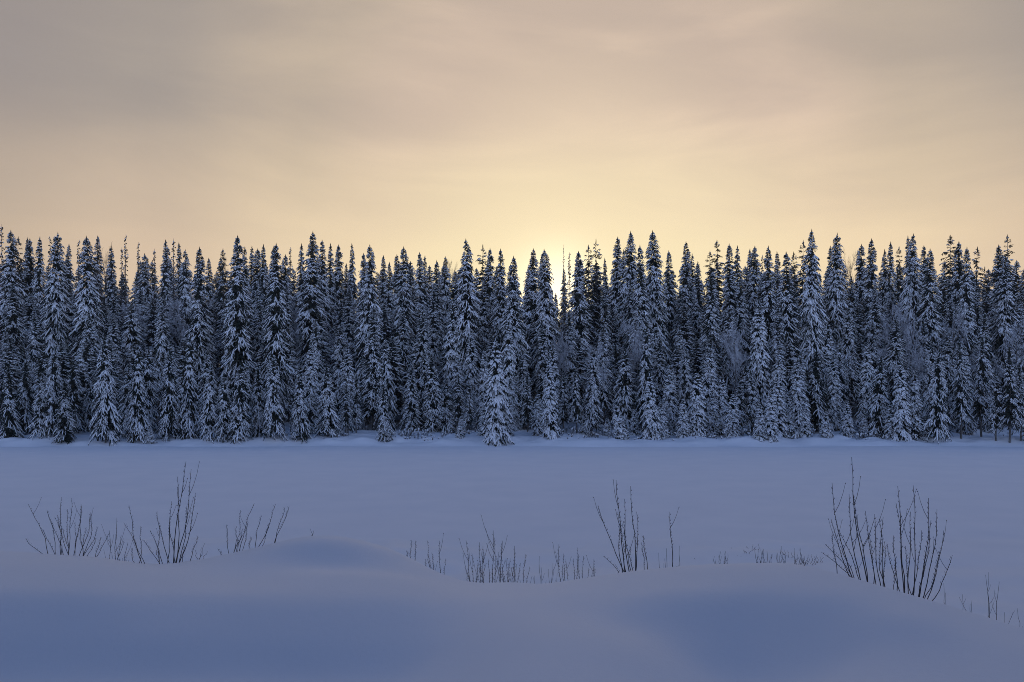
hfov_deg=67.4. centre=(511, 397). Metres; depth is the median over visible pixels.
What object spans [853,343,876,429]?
spruce tree
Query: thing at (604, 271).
spruce tree
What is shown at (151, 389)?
spruce tree
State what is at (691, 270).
spruce tree
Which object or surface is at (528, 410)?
spruce tree
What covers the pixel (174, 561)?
willow shrub
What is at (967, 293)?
spruce tree
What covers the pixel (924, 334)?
spruce tree
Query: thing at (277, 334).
spruce tree
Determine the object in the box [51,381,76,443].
spruce tree
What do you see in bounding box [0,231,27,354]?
spruce tree
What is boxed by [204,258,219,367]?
spruce tree
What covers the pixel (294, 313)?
frosted tree
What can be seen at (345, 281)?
spruce tree
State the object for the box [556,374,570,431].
spruce tree
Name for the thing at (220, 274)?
spruce tree
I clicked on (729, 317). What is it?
spruce tree
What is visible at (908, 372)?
spruce tree
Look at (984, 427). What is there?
spruce tree
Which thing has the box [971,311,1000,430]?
spruce tree
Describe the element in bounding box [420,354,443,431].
spruce tree
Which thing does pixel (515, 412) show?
spruce tree
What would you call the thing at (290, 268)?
dying conifer
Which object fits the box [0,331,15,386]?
spruce tree
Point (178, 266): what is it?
spruce tree
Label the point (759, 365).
spruce tree
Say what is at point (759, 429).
spruce tree
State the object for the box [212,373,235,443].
spruce tree
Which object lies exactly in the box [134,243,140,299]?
dying conifer
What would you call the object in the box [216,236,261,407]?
spruce tree
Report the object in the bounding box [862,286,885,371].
spruce tree
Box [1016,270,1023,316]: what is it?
spruce tree
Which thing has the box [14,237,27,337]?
spruce tree
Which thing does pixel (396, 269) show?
spruce tree
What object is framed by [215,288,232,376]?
spruce tree
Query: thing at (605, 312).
spruce tree
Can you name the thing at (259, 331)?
spruce tree
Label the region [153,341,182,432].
spruce tree
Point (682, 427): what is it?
spruce tree
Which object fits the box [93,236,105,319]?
spruce tree
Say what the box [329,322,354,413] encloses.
spruce tree
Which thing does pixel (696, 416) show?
spruce tree
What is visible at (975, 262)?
spruce tree
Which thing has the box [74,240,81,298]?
dying conifer
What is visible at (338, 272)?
spruce tree
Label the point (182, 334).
frosted tree
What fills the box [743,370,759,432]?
spruce tree
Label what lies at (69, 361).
spruce tree
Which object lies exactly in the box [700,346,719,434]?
spruce tree
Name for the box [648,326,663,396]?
spruce tree
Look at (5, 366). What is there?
spruce tree
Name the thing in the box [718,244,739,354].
spruce tree
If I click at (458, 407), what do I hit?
spruce tree
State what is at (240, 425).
spruce tree
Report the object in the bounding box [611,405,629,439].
spruce tree
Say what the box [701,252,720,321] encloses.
spruce tree
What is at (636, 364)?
spruce tree
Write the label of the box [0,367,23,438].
spruce tree
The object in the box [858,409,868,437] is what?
spruce tree
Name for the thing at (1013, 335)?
frosted tree
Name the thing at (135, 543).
willow shrub
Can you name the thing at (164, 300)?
spruce tree
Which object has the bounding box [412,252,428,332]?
spruce tree
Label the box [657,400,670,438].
spruce tree
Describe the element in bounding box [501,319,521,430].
spruce tree
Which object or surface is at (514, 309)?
spruce tree
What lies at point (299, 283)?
spruce tree
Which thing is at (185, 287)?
spruce tree
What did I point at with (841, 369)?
spruce tree
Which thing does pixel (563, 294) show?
dead snag
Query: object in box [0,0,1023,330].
sky
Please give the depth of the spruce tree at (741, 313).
114.24 m
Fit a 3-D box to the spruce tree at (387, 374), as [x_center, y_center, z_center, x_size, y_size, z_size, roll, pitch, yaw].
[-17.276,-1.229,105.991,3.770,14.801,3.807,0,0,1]
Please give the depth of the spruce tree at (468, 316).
110.32 m
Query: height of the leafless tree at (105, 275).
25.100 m
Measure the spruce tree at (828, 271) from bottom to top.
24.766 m
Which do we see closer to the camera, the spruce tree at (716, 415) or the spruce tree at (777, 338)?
the spruce tree at (716, 415)
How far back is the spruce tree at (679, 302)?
120.63 m
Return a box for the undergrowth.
[1,421,1023,440]
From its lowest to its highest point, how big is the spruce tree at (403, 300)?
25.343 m
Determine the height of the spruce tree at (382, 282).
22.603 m
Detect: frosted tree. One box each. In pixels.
[120,300,145,360]
[165,297,188,356]
[180,295,219,342]
[288,297,303,352]
[548,331,572,385]
[583,341,606,430]
[620,319,655,425]
[717,322,750,395]
[875,292,923,413]
[901,309,927,410]
[931,298,978,426]
[993,320,1023,394]
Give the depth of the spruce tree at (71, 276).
127.72 m
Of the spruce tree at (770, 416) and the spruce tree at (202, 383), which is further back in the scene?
the spruce tree at (202, 383)
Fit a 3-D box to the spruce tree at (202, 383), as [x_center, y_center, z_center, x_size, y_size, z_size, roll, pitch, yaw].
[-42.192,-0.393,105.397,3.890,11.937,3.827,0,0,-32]
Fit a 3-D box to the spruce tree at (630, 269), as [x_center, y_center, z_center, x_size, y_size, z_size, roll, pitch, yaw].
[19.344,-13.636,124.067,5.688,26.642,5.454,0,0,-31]
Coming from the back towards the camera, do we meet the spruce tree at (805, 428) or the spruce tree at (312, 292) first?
the spruce tree at (312, 292)
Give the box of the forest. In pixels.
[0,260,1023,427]
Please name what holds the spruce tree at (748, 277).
on the bank at (364, 436)
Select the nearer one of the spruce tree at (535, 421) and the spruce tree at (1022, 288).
the spruce tree at (535, 421)
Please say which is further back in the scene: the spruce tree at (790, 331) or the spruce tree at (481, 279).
the spruce tree at (481, 279)
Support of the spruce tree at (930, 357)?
on the bank at (364, 436)
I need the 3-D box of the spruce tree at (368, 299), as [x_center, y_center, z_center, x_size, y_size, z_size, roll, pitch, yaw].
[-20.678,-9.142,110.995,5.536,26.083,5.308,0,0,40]
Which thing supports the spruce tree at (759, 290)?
on the bank at (364, 436)
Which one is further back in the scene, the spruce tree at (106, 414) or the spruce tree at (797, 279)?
the spruce tree at (797, 279)
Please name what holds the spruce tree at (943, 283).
on the bank at (364, 436)
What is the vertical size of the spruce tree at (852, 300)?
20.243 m
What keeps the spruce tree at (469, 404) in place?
on the bank at (364, 436)
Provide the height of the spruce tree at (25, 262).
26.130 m
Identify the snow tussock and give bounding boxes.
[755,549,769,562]
[793,553,804,565]
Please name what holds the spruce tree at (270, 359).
on the bank at (364, 436)
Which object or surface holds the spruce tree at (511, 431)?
on the bank at (364, 436)
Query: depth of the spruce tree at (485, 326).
115.76 m
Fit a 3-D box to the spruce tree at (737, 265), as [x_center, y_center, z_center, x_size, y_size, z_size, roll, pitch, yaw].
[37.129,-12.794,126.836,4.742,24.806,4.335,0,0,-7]
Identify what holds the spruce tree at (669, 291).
on the bank at (364, 436)
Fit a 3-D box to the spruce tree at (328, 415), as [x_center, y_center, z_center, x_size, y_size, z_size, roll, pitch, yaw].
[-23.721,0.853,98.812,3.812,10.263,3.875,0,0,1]
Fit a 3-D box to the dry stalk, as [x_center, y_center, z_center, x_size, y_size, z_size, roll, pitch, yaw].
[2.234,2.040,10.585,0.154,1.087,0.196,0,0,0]
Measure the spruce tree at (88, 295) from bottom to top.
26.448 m
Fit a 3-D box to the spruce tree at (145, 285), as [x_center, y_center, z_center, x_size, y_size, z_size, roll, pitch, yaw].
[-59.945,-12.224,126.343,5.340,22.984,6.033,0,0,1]
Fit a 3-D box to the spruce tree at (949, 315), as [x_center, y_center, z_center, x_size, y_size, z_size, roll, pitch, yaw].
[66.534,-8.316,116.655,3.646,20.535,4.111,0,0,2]
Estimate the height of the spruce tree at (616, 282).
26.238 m
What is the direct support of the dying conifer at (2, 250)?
on the bank at (364, 436)
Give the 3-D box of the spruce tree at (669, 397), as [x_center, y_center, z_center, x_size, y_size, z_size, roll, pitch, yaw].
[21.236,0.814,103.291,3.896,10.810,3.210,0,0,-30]
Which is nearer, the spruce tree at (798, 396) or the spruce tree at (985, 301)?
the spruce tree at (798, 396)
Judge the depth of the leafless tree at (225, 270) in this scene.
134.13 m
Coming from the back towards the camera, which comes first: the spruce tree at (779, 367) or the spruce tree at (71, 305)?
the spruce tree at (71, 305)
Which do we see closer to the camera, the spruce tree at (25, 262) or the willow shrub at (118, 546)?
the willow shrub at (118, 546)
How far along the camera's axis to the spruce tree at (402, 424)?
106.61 m
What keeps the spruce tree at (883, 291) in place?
on the bank at (364, 436)
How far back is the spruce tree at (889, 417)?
98.81 m
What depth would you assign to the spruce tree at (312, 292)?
115.06 m
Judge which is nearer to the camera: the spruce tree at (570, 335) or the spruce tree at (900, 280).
the spruce tree at (570, 335)
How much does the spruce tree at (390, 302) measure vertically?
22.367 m
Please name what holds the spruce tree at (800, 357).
on the bank at (364, 436)
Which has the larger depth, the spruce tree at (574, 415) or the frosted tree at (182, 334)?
the frosted tree at (182, 334)
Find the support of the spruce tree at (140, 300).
on the bank at (364, 436)
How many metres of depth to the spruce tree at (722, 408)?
102.33 m
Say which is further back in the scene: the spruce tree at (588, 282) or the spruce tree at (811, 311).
the spruce tree at (588, 282)
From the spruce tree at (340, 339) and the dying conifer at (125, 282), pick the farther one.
the dying conifer at (125, 282)
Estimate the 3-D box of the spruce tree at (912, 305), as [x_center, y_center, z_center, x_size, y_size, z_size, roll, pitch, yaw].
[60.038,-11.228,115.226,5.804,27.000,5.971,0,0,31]
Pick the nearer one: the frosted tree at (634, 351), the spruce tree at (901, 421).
the spruce tree at (901, 421)
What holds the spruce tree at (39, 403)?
on the bank at (364, 436)
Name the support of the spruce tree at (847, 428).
on the bank at (364, 436)
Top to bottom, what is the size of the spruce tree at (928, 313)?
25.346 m
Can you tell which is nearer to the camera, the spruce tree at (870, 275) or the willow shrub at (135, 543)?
the willow shrub at (135, 543)
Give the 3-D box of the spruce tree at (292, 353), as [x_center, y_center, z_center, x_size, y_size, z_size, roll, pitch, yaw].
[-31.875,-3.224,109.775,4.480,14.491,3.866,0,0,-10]
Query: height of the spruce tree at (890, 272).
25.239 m
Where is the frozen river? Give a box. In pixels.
[0,446,1023,549]
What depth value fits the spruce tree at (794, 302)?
118.87 m
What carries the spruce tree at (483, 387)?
on the bank at (364, 436)
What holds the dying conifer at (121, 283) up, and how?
on the bank at (364, 436)
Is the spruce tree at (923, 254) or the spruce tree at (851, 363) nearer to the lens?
the spruce tree at (851, 363)
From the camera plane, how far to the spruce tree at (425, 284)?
129.58 m
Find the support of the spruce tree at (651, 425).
on the bank at (364, 436)
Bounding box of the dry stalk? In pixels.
[670,508,678,566]
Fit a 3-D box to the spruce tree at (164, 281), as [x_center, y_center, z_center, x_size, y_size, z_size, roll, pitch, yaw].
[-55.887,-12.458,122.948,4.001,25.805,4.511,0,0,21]
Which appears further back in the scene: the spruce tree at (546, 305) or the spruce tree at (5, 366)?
the spruce tree at (546, 305)
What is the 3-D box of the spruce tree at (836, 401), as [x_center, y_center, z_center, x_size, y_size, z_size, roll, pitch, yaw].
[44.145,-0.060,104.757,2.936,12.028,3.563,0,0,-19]
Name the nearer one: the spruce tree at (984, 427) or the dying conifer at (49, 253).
the spruce tree at (984, 427)
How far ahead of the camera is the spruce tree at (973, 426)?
102.64 m
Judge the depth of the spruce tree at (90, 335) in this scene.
108.96 m
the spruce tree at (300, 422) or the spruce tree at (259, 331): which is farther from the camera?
the spruce tree at (259, 331)
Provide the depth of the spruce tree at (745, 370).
104.57 m
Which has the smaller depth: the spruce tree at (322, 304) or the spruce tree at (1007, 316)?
the spruce tree at (1007, 316)
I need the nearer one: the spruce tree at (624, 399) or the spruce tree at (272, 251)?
the spruce tree at (624, 399)
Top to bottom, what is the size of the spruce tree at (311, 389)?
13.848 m
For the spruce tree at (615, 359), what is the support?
on the bank at (364, 436)
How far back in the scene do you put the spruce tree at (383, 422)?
97.02 m
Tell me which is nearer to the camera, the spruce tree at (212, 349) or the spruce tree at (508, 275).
the spruce tree at (212, 349)
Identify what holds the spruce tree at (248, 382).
on the bank at (364, 436)
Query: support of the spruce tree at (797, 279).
on the bank at (364, 436)
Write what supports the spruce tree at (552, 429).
on the bank at (364, 436)
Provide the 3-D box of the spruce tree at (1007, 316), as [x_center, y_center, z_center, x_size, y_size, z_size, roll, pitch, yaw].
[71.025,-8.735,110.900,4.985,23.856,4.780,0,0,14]
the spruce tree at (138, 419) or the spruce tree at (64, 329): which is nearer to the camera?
the spruce tree at (138, 419)
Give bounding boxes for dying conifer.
[0,227,4,297]
[47,236,52,316]
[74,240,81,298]
[118,249,123,329]
[122,237,128,329]
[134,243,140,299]
[152,249,157,333]
[171,241,177,315]
[288,247,293,304]
[565,252,571,331]
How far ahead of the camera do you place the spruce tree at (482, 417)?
99.35 m
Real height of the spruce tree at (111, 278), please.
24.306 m
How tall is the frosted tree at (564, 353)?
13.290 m
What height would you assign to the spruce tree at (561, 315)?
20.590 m
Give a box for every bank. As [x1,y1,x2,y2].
[0,392,1023,446]
[0,536,1023,681]
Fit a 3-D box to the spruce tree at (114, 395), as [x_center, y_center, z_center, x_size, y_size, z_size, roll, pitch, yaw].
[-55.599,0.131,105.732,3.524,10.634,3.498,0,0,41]
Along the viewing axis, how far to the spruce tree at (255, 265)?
130.32 m
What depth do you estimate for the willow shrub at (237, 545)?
12.02 m
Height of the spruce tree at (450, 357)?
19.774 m
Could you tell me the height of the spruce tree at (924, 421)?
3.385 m
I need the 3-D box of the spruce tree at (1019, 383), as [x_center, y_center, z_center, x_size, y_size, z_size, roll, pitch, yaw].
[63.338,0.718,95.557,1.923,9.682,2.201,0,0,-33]
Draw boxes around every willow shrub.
[26,497,108,556]
[101,524,132,560]
[117,507,144,563]
[145,461,199,563]
[218,504,288,553]
[406,533,445,572]
[459,516,531,582]
[533,567,555,583]
[552,542,595,581]
[593,480,647,572]
[823,457,885,586]
[886,487,951,600]
[986,572,998,619]
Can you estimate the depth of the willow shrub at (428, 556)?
13.00 m
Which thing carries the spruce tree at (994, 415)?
on the bank at (364, 436)
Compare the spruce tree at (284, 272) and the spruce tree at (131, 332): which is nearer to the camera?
the spruce tree at (131, 332)
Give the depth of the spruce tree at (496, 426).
94.91 m
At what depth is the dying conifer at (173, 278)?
128.14 m
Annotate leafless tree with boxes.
[93,244,112,303]
[221,256,233,291]
[447,262,456,288]
[843,249,860,299]
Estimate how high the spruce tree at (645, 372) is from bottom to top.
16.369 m
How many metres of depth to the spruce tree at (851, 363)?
108.55 m
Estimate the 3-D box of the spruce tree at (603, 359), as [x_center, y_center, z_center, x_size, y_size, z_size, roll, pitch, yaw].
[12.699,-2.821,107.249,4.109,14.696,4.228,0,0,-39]
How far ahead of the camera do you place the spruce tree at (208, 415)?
96.04 m
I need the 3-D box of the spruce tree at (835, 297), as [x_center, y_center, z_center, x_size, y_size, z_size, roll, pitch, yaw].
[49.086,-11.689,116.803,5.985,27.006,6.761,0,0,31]
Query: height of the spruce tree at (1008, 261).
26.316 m
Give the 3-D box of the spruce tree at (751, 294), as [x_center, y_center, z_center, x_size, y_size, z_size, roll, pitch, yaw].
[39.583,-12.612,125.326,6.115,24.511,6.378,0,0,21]
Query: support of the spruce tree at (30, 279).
on the bank at (364, 436)
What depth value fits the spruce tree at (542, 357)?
107.59 m
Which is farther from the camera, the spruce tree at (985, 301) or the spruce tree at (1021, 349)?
the spruce tree at (985, 301)
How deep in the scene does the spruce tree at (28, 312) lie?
119.31 m
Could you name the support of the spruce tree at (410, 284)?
on the bank at (364, 436)
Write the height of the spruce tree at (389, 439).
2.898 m
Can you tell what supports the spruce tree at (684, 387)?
on the bank at (364, 436)
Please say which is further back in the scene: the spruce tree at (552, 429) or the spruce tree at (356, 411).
the spruce tree at (356, 411)
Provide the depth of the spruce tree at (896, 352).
105.98 m
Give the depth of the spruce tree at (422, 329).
108.53 m
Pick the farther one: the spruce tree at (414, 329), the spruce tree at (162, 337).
the spruce tree at (414, 329)
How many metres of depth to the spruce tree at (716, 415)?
101.65 m
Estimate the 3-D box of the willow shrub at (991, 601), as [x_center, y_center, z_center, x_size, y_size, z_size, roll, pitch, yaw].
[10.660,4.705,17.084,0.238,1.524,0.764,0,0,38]
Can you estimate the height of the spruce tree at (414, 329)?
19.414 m
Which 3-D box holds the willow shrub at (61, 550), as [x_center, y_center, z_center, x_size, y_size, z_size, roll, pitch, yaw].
[-7.041,2.156,12.222,1.307,1.165,0.773,0,0,34]
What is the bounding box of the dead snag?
[562,248,565,338]
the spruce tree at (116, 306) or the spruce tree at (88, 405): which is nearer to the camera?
the spruce tree at (88, 405)
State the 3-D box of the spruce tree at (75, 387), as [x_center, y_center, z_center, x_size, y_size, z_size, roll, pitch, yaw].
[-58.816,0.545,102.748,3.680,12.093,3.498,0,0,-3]
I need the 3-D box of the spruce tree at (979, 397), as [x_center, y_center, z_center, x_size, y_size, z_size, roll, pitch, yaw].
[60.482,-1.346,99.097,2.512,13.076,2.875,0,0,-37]
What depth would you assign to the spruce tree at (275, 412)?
95.50 m
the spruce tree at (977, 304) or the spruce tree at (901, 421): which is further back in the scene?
the spruce tree at (977, 304)
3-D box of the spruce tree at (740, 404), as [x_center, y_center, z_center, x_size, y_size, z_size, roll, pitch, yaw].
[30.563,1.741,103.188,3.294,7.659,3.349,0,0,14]
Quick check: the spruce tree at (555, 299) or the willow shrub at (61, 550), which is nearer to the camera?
the willow shrub at (61, 550)
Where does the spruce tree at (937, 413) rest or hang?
on the bank at (364, 436)
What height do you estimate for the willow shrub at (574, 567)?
1.414 m
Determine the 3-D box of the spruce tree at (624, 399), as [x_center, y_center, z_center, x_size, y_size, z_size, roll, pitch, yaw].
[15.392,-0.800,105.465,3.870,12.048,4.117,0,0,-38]
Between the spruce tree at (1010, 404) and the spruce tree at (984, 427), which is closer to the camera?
the spruce tree at (1010, 404)
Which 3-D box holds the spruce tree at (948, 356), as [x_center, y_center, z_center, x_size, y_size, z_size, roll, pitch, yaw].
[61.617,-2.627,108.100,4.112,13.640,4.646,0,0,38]
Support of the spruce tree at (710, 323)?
on the bank at (364, 436)
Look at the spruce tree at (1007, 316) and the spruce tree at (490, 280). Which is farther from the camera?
the spruce tree at (490, 280)
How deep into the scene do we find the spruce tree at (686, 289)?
130.41 m
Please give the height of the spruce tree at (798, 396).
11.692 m
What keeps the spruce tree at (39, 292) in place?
on the bank at (364, 436)
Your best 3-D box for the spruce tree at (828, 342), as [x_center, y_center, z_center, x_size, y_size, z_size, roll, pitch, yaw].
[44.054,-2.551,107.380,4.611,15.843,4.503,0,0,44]
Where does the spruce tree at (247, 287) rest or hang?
on the bank at (364, 436)
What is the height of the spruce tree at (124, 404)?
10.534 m
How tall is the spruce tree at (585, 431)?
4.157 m
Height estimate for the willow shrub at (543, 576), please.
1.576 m
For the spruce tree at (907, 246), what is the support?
on the bank at (364, 436)
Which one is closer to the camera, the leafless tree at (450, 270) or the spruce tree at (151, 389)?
the spruce tree at (151, 389)
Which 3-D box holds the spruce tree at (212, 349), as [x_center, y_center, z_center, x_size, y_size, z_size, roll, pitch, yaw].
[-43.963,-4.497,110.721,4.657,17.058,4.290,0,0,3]
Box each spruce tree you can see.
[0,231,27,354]
[0,282,28,390]
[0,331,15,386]
[0,361,18,425]
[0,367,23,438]
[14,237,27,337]
[15,361,36,434]
[19,310,43,402]
[21,238,28,326]
[21,239,38,325]
[22,291,36,362]
[25,374,53,440]
[30,349,49,417]
[32,238,46,333]
[39,233,78,376]
[40,348,62,437]
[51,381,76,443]
[54,306,71,390]
[63,279,76,351]
[63,349,72,394]
[64,245,76,329]
[64,357,86,434]
[67,236,107,383]
[77,314,101,417]
[82,360,98,431]
[88,336,125,445]
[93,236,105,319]
[102,246,120,334]
[105,313,124,406]
[106,283,123,366]
[109,370,119,421]
[115,366,136,438]
[118,299,144,387]
[123,342,150,443]
[128,345,161,435]
[135,253,157,337]
[135,288,148,355]
[142,426,157,443]
[151,305,170,412]
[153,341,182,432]
[154,240,173,346]
[154,294,169,367]
[155,249,175,335]
[155,349,181,441]
[174,244,182,309]
[174,250,194,335]
[175,334,202,439]
[176,362,191,438]
[182,247,216,413]
[196,353,216,430]
[197,365,221,443]
[199,308,219,415]
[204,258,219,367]
[211,258,224,360]
[212,250,230,339]
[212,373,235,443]
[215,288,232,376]
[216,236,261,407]
[223,364,253,444]
[240,247,254,348]
[242,360,254,431]
[246,247,254,298]
[249,365,267,437]
[250,249,266,329]
[250,307,266,379]
[251,278,264,377]
[253,244,268,345]
[258,244,296,412]
[261,358,287,440]
[262,350,283,426]
[263,247,279,322]
[279,327,300,421]
[280,254,296,341]
[283,285,298,358]
[289,363,311,443]
[293,243,308,328]
[294,232,328,386]
[303,344,320,434]
[305,319,324,407]
[314,364,343,437]
[315,282,330,361]
[316,241,334,367]
[326,243,338,364]
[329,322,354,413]
[333,245,345,314]
[335,348,362,432]
[338,288,358,372]
[339,264,348,317]
[339,386,354,435]
[345,244,357,339]
[349,374,362,432]
[354,245,383,389]
[354,253,367,371]
[357,305,383,429]
[360,392,371,427]
[373,336,398,431]
[375,385,395,442]
[378,255,387,331]
[382,262,395,335]
[382,425,391,440]
[387,246,418,375]
[390,255,400,309]
[394,308,412,416]
[397,368,414,429]
[401,362,424,431]
[406,292,416,351]
[407,266,414,300]
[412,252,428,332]
[413,349,428,430]
[415,308,432,392]
[418,258,429,323]
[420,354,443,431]
[425,261,446,382]
[427,286,442,387]
[434,378,456,432]
[438,257,452,334]
[439,300,465,422]
[443,271,460,359]
[444,239,484,389]
[448,357,470,432]
[451,375,464,428]
[455,415,465,438]
[463,332,479,429]
[463,381,474,428]
[474,245,487,312]
[474,350,488,429]
[475,282,491,358]
[476,407,486,435]
[481,338,514,446]
[484,249,495,328]
[486,332,495,373]
[487,248,507,364]
[499,256,533,409]
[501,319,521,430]
[505,264,512,316]
[506,400,515,436]
[508,371,521,430]
[513,350,534,428]
[519,374,533,431]
[521,248,541,361]
[528,393,543,435]
[529,250,562,395]
[532,322,549,408]
[539,363,560,439]
[541,344,564,428]
[552,293,562,364]
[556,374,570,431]
[558,310,580,421]
[559,270,568,354]
[563,251,594,411]
[568,367,583,432]
[579,344,604,434]
[579,410,591,436]
[582,245,601,341]
[585,244,603,356]
[595,276,616,409]
[597,325,616,426]
[598,259,610,331]
[602,418,612,435]
[605,342,621,424]
[608,237,622,341]
[610,348,634,430]
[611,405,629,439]
[614,250,626,350]
[616,231,637,356]
[620,278,634,353]
[626,246,653,375]
[627,304,646,420]
[629,409,640,435]
[635,327,655,430]
[639,373,662,439]
[644,230,672,373]
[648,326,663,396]
[651,336,666,407]
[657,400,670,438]
[662,251,677,356]
[662,364,679,435]
[668,290,690,364]
[671,328,685,375]
[675,243,694,361]
[676,349,692,417]
[676,399,690,437]
[686,371,707,437]
[688,254,698,326]
[689,262,704,372]
[698,273,727,390]
[699,333,720,393]
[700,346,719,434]
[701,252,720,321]
[706,392,721,436]
[710,241,726,328]
[715,376,728,436]
[717,304,744,408]
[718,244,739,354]
[723,393,740,437]
[733,245,744,324]
[733,277,751,374]
[734,383,748,433]
[737,365,755,424]
[743,247,762,337]
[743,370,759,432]
[744,250,755,307]
[744,300,773,419]
[749,277,764,330]
[752,403,766,441]
[759,246,777,351]
[763,388,779,442]
[766,307,790,380]
[768,252,806,370]
[768,345,788,415]
[773,254,783,311]
[773,375,788,437]
[784,357,813,438]
[784,389,794,438]
[788,252,802,309]
[788,287,801,355]
[795,241,806,334]
[796,230,832,390]
[798,353,812,420]
[798,405,812,437]
[800,318,816,399]
[806,349,832,432]
[817,273,832,347]
[819,412,833,438]
[820,324,835,428]
[822,246,833,307]
[823,233,855,359]
[826,354,844,430]
[836,340,853,420]
[839,400,855,437]
[841,306,862,407]
[845,276,864,358]
[852,244,868,315]
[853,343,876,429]
[854,321,882,413]
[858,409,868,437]
[860,239,885,349]
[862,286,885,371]
[865,357,890,436]
[879,249,887,338]
[881,242,898,336]
[881,317,910,408]
[882,403,895,439]
[883,289,899,345]
[889,364,913,441]
[892,248,904,309]
[893,356,913,409]
[896,234,929,367]
[899,237,909,325]
[908,370,928,440]
[912,316,929,397]
[913,249,946,365]
[918,247,934,308]
[919,340,947,430]
[920,416,931,440]
[922,348,953,444]
[937,235,957,323]
[940,331,956,426]
[942,276,957,351]
[946,242,965,334]
[949,339,975,438]
[949,345,977,435]
[952,249,979,388]
[968,337,992,436]
[970,247,990,331]
[971,278,987,413]
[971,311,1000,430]
[974,366,992,433]
[979,267,994,334]
[986,245,1014,355]
[986,374,1003,440]
[989,255,1020,416]
[990,300,999,404]
[994,235,1020,309]
[998,347,1023,442]
[1011,323,1023,430]
[1011,365,1023,440]
[1012,295,1023,354]
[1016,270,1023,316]
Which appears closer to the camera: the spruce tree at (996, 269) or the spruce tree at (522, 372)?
the spruce tree at (522, 372)
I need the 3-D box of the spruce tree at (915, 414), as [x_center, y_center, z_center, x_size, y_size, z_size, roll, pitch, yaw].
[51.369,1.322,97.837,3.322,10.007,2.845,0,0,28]
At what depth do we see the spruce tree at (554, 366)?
105.70 m
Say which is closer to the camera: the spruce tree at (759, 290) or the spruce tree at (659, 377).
the spruce tree at (659, 377)
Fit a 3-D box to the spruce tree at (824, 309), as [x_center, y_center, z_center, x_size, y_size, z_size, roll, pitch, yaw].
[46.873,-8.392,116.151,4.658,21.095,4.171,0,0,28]
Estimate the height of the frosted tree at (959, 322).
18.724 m
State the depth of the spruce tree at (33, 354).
110.08 m
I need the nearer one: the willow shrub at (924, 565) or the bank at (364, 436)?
the willow shrub at (924, 565)
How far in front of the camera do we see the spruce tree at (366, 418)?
108.07 m
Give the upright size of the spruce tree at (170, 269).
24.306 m
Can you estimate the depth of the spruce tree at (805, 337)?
108.08 m
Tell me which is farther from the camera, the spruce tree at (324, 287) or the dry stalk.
the spruce tree at (324, 287)
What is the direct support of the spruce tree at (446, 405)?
on the bank at (364, 436)
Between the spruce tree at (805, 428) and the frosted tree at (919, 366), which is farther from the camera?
the frosted tree at (919, 366)
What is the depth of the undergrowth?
99.73 m
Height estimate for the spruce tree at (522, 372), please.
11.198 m
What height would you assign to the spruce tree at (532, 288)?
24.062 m
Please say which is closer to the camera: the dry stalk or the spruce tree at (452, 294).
the dry stalk
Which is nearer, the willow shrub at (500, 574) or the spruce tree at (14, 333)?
the willow shrub at (500, 574)
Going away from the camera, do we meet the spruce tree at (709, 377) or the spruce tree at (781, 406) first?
the spruce tree at (781, 406)
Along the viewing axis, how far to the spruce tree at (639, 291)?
112.36 m
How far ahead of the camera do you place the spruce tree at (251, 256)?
137.11 m
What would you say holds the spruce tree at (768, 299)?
on the bank at (364, 436)
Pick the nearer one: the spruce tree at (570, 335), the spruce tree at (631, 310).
the spruce tree at (570, 335)
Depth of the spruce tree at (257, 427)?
97.54 m
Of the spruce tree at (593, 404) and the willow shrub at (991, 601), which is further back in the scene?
the spruce tree at (593, 404)
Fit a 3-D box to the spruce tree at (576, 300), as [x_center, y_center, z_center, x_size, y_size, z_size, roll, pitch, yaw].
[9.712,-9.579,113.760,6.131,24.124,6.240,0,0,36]
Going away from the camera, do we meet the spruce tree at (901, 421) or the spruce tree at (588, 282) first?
the spruce tree at (901, 421)
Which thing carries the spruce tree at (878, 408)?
on the bank at (364, 436)
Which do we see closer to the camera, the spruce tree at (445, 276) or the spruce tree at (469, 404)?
the spruce tree at (469, 404)
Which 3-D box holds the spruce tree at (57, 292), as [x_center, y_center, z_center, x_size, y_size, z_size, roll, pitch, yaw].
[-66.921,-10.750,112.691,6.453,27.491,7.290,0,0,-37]
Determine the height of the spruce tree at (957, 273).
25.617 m
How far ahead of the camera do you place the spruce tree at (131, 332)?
112.45 m
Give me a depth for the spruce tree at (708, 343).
107.74 m
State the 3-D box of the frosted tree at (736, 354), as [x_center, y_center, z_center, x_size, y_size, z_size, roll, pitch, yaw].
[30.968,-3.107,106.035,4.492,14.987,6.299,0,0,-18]
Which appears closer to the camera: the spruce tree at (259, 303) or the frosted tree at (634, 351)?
the frosted tree at (634, 351)
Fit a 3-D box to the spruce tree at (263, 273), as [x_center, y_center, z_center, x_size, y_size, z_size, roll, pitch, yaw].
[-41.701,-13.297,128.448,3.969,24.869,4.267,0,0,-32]
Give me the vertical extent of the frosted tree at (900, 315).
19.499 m
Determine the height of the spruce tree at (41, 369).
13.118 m
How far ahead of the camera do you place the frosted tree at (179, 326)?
115.95 m
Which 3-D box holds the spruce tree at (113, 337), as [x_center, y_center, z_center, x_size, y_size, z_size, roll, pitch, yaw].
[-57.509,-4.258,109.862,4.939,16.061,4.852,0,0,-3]

